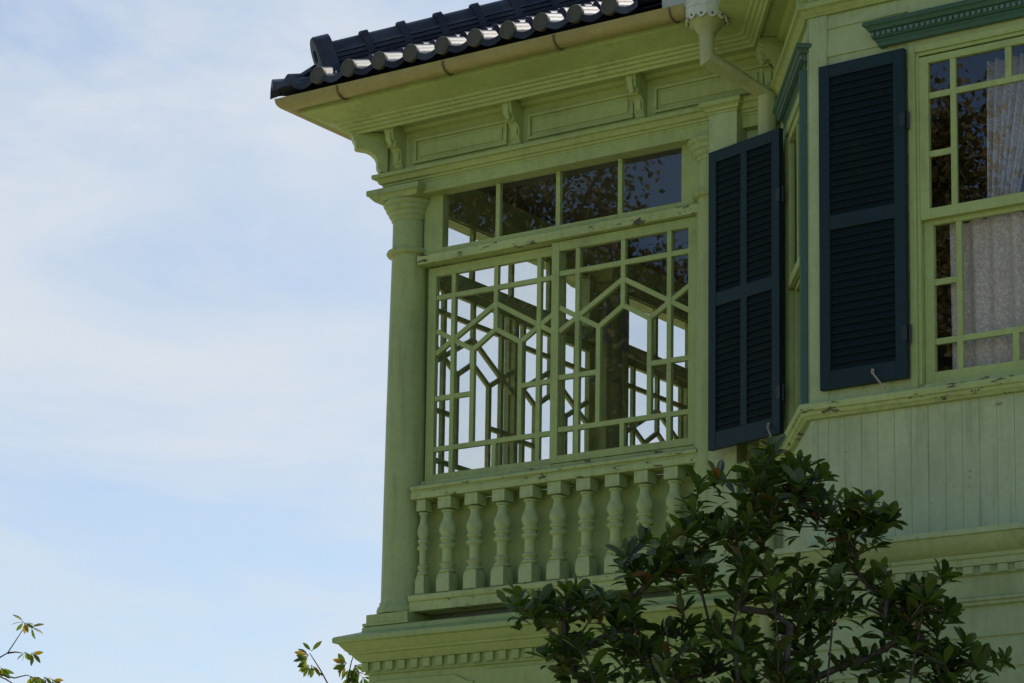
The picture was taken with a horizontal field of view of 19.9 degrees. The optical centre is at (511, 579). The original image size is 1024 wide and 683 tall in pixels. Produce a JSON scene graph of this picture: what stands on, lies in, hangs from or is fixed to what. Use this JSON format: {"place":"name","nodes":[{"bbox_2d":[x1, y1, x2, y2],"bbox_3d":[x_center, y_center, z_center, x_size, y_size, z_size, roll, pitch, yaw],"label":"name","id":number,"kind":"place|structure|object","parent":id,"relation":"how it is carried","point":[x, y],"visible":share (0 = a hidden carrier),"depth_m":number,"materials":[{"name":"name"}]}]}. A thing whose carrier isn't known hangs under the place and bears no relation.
{"place":"outdoors","nodes":[
{"label":"outdoors","id":0,"kind":"place"},
{"bbox_2d":[0,614,63,682],"bbox_3d":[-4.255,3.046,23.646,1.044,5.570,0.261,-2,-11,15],"label":"young tree","id":1,"kind":"object","parent":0,"point":[7,672],"visible":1,"depth_m":24.01,"materials":[{"name":"green plant"}]},
{"bbox_2d":[293,641,368,682],"bbox_3d":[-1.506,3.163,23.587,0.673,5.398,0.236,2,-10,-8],"label":"young tree","id":2,"kind":"object","parent":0,"point":[352,676],"visible":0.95,"depth_m":24.00,"materials":[{"name":"green plant"}]},
{"bbox_2d":[0,0,684,682],"label":"sky","id":3,"kind":"structure","parent":0,"point":[195,269],"materials":[{"name":"blue"}]},
{"bbox_2d":[270,0,1023,682],"bbox_3d":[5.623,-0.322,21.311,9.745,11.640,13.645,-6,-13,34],"label":"timber house","id":4,"kind":"structure","parent":0,"point":[764,204],"depth_m":18.36,"materials":[{"name":"green paint"}]},
{"bbox_2d":[950,212,1023,368],"bbox_3d":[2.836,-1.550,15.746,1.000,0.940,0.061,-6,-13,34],"label":"lace curtain","id":5,"kind":"object","parent":4,"relation":"hanging from","point":[993,253],"visible":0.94,"depth_m":15.91,"materials":[{"name":"fabric"}]},
{"bbox_2d":[987,53,1023,218],"bbox_3d":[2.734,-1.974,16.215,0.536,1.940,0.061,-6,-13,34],"label":"lace curtain","id":6,"kind":"object","parent":4,"relation":"hanging from","point":[1005,137],"visible":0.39,"depth_m":16.29,"materials":[{"name":"fabric"}]},
{"bbox_2d":[496,434,1015,682],"bbox_3d":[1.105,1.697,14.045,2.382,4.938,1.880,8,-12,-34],"label":"evergreen tree","id":7,"kind":"object","parent":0,"point":[568,653],"visible":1,"depth_m":14.20,"materials":[{"name":"green plant"}]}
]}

